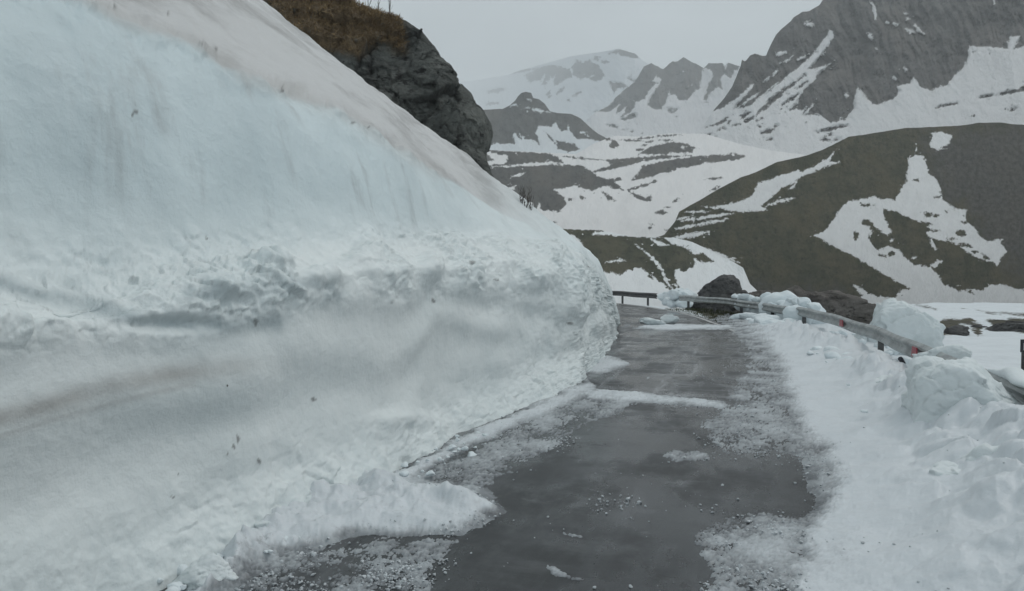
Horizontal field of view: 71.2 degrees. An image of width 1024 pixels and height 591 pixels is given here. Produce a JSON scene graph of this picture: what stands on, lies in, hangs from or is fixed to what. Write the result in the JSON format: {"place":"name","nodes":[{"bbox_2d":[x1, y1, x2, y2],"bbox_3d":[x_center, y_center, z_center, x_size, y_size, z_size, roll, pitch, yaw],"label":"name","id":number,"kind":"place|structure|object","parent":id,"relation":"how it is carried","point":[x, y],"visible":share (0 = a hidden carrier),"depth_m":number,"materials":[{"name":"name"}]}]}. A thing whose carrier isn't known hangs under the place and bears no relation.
{"place":"outdoors","nodes":[
{"label":"outdoors","id":0,"kind":"place"},
{"bbox_2d":[161,303,815,590],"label":"road","id":1,"kind":"structure","parent":0,"point":[611,550],"depth_m":7.16,"materials":[{"name":"grey asphalt"}]},
{"bbox_2d":[166,553,238,589],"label":"snow block","id":2,"kind":"object","parent":1,"relation":"on","point":[194,575],"depth_m":5.00,"materials":[{"name":"white snow"}]},
{"bbox_2d":[254,520,271,527],"bbox_3d":[-2.028,1.931,5.949,0.384,0.187,0.263,-1,2,-35],"label":"snow block","id":3,"kind":"object","parent":1,"relation":"on","point":[261,523],"depth_m":5.81,"materials":[{"name":"white snow"}]},
{"bbox_2d":[181,314,1023,590],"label":"road slush","id":4,"kind":"object","parent":1,"relation":"on","point":[887,490],"visible":0.9,"depth_m":6.51,"materials":[{"name":"white snow"}]},
{"bbox_2d":[234,359,1004,590],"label":"snow crumbs","id":5,"kind":"object","parent":1,"relation":"on","point":[313,553],"visible":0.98,"depth_m":5.49,"materials":[{"name":"white snow"}]},
{"bbox_2d":[617,303,733,331],"bbox_3d":[3.607,0.561,51.492,7.742,0.001,51.698,-1,2,-19],"label":"road marking","id":6,"kind":"object","parent":1,"relation":"on","point":[687,314],"visible":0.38,"depth_m":36.35,"materials":[{"name":"paint"}]},
{"bbox_2d":[484,92,606,153],"bbox_3d":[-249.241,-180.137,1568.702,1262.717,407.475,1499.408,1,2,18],"label":"hill","id":7,"kind":"structure","parent":0,"point":[526,121],"depth_m":1173.45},
{"bbox_2d":[459,49,647,121],"bbox_3d":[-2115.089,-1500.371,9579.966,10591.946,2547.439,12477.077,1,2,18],"label":"mountain","id":8,"kind":"structure","parent":0,"point":[584,87],"depth_m":4846.34,"materials":[{"name":"white snow"}]},
{"bbox_2d":[356,0,821,81],"label":"sky","id":9,"kind":"structure","parent":0,"point":[480,39],"materials":[{"name":"grey"}]},
{"bbox_2d":[486,133,805,236],"bbox_3d":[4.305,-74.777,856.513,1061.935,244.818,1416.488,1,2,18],"label":"valley","id":10,"kind":"structure","parent":0,"point":[646,186],"depth_m":609.49,"materials":[{"name":"white snow"}]},
{"bbox_2d":[564,229,756,308],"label":"hill","id":11,"kind":"structure","parent":0,"point":[658,265],"depth_m":112.22,"materials":[{"name":"white snow"}]},
{"bbox_2d":[585,57,739,137],"bbox_3d":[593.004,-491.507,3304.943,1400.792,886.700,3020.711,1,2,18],"label":"mountain","id":12,"kind":"structure","parent":0,"point":[684,95],"depth_m":2425.01,"materials":[{"name":"white snow"}]},
{"bbox_2d":[621,302,1023,368],"bbox_3d":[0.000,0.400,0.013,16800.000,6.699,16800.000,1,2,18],"label":"ground","id":13,"kind":"structure","parent":0,"point":[993,350],"depth_m":41.02,"materials":[{"name":"white snow"}]},
{"bbox_2d":[0,0,620,590],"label":"snow wall","id":14,"kind":"structure","parent":13,"relation":"on","point":[260,260],"depth_m":6.30,"materials":[{"name":"white snow"}]},
{"bbox_2d":[518,187,525,203],"bbox_3d":[0.265,-2.664,19.336,0.198,0.623,0.227,-1,2,-27],"label":"bare shrub","id":15,"kind":"object","parent":14,"relation":"on","point":[521,200],"visible":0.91,"depth_m":19.34,"materials":[{"name":"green plant"}]},
{"bbox_2d":[521,186,531,207],"bbox_3d":[0.379,-2.642,19.311,0.300,0.776,0.283,0,2,-12],"label":"bare shrub","id":16,"kind":"object","parent":14,"relation":"on","point":[527,197],"visible":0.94,"depth_m":19.28,"materials":[{"name":"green plant"}]},
{"bbox_2d":[304,484,333,502],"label":"snow block","id":17,"kind":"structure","parent":13,"relation":"on","point":[307,499],"depth_m":6.46,"materials":[{"name":"white snow"}]},
{"bbox_2d":[263,0,492,176],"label":"rock outcrop","id":18,"kind":"object","parent":13,"relation":"on","point":[417,79],"visible":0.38,"depth_m":34.46,"materials":[{"name":"grey stone"}]},
{"bbox_2d":[265,0,409,54],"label":"dry grass","id":19,"kind":"structure","parent":18,"relation":"on","point":[368,15],"depth_m":35.21,"materials":[{"name":"brown plant"}]},
{"bbox_2d":[157,329,910,590],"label":"snow rubble","id":20,"kind":"object","parent":13,"relation":"on","point":[177,586],"visible":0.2,"depth_m":8.71,"materials":[{"name":"white snow"}]},
{"bbox_2d":[612,291,657,305],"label":"guardrail","id":21,"kind":"object","parent":13,"relation":"on","point":[622,294],"visible":0.22,"depth_m":51.55,"materials":[{"name":"metal"}]},
{"bbox_2d":[639,317,665,324],"bbox_3d":[5.892,1.113,30.078,1.072,0.392,0.749,-1,2,-24],"label":"snow block","id":22,"kind":"object","parent":13,"relation":"on","point":[648,321],"depth_m":29.86,"materials":[{"name":"white snow"}]},
{"bbox_2d":[660,314,679,323],"bbox_3d":[6.893,1.047,31.213,0.861,0.463,0.543,1,2,18],"label":"snow block","id":23,"kind":"object","parent":13,"relation":"on","point":[671,318],"depth_m":31.03,"materials":[{"name":"white snow"}]},
{"bbox_2d":[657,288,696,307],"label":"snow heap","id":24,"kind":"object","parent":13,"relation":"on","point":[669,298],"visible":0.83,"depth_m":48.48,"materials":[{"name":"white snow"}]},
{"bbox_2d":[686,274,747,314],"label":"boulder","id":25,"kind":"object","parent":13,"relation":"on","point":[724,286],"visible":0.59,"depth_m":49.15,"materials":[{"name":"grey stone"}]},
{"bbox_2d":[665,307,832,327],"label":"verge grass","id":26,"kind":"structure","parent":13,"relation":"on","point":[707,312],"depth_m":40.02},
{"bbox_2d":[734,290,777,313],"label":"boulder","id":27,"kind":"object","parent":13,"relation":"on","point":[758,293],"visible":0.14,"depth_m":47.26,"materials":[{"name":"grey stone"}]},
{"bbox_2d":[728,290,826,324],"bbox_3d":[11.937,0.603,33.178,3.342,1.688,10.556,0,2,4],"label":"snow heap","id":28,"kind":"object","parent":13,"relation":"on","point":[790,301],"visible":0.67,"depth_m":31.74,"materials":[{"name":"white snow"}]},
{"bbox_2d":[785,285,809,293],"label":"boulder","id":29,"kind":"object","parent":13,"relation":"on","point":[797,289],"visible":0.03,"depth_m":45.85,"materials":[{"name":"grey stone"}]},
{"bbox_2d":[794,290,875,323],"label":"boulder","id":30,"kind":"object","parent":13,"relation":"on","point":[852,307],"visible":0.36,"depth_m":42.25,"materials":[{"name":"grey stone"}]},
{"bbox_2d":[679,295,1023,404],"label":"guardrail","id":31,"kind":"object","parent":13,"relation":"on","point":[900,344],"visible":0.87,"depth_m":20.64,"materials":[{"name":"metal"}]},
{"bbox_2d":[912,344,971,358],"bbox_3d":[7.737,1.118,12.836,0.998,0.515,0.742,1,2,18],"label":"snow block","id":32,"kind":"object","parent":31,"relation":"on","point":[957,351],"depth_m":12.59,"materials":[{"name":"white snow"}]},
{"bbox_2d":[854,334,867,341],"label":"snow block","id":33,"kind":"object","parent":13,"relation":"on","point":[856,336],"depth_m":21.36,"materials":[{"name":"white snow"}]},
{"bbox_2d":[875,375,892,382],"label":"snow block","id":34,"kind":"object","parent":13,"relation":"on","point":[882,377],"depth_m":12.54,"materials":[{"name":"white snow"}]},
{"bbox_2d":[898,357,905,362],"bbox_3d":[8.639,1.552,16.449,0.136,0.612,3.272,1,2,18],"label":"metal strip","id":35,"kind":"object","parent":13,"relation":"on","point":[900,359],"visible":0.17,"depth_m":15.01,"materials":[{"name":"black metal"}]},
{"bbox_2d":[867,297,945,347],"bbox_3d":[11.646,1.220,21.441,2.410,2.304,0.951,1,2,18],"label":"snow block","id":36,"kind":"object","parent":13,"relation":"on","point":[901,318],"depth_m":21.07,"materials":[{"name":"white snow"}]},
{"bbox_2d":[929,461,960,475],"bbox_3d":[4.236,1.771,6.846,0.465,0.354,0.587,1,2,35],"label":"snow block","id":37,"kind":"object","parent":13,"relation":"on","point":[949,468],"depth_m":6.73,"materials":[{"name":"white snow"}]},
{"bbox_2d":[943,325,969,335],"bbox_3d":[23.865,1.957,38.535,1.463,0.701,0.990,2,3,45],"label":"boulder","id":38,"kind":"object","parent":13,"relation":"on","point":[960,330],"visible":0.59,"depth_m":38.22,"materials":[{"name":"grey stone"}]},
{"bbox_2d":[901,355,1021,422],"bbox_3d":[5.755,1.396,8.997,1.473,1.151,1.247,1,2,27],"label":"snow block","id":39,"kind":"object","parent":13,"relation":"on","point":[937,387],"depth_m":8.84,"materials":[{"name":"white snow"}]},
{"bbox_2d":[971,325,987,327],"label":"boulder","id":40,"kind":"object","parent":13,"relation":"on","point":[978,326],"visible":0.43,"depth_m":42.34,"materials":[{"name":"grey stone"}]},
{"bbox_2d":[961,443,998,460],"bbox_3d":[4.710,1.725,6.784,1.117,0.652,0.836,-1,2,-38],"label":"snow block","id":41,"kind":"object","parent":13,"relation":"on","point":[986,449],"depth_m":6.74,"materials":[{"name":"white snow"}]},
{"bbox_2d":[985,321,1023,331],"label":"boulder","id":42,"kind":"object","parent":13,"relation":"on","point":[1014,326],"visible":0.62,"depth_m":39.72,"materials":[{"name":"grey stone"}]},
{"bbox_2d":[987,367,1023,387],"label":"snow ridge","id":43,"kind":"structure","parent":13,"relation":"on","point":[1014,376],"depth_m":9.28,"materials":[{"name":"white snow"}]},
{"bbox_2d":[1020,339,1023,369],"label":"marker post","id":44,"kind":"object","parent":13,"relation":"on","point":[1022,352],"visible":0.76,"depth_m":11.30,"materials":[{"name":"metal"}]},
{"bbox_2d":[659,122,1023,303],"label":"hill","id":45,"kind":"structure","parent":0,"point":[921,215],"depth_m":205.79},
{"bbox_2d":[697,0,1023,154],"bbox_3d":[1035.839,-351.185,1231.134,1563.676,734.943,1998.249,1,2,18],"label":"mountain","id":46,"kind":"structure","parent":0,"point":[824,74],"depth_m":923.65,"materials":[{"name":"grey stone"}]}
]}

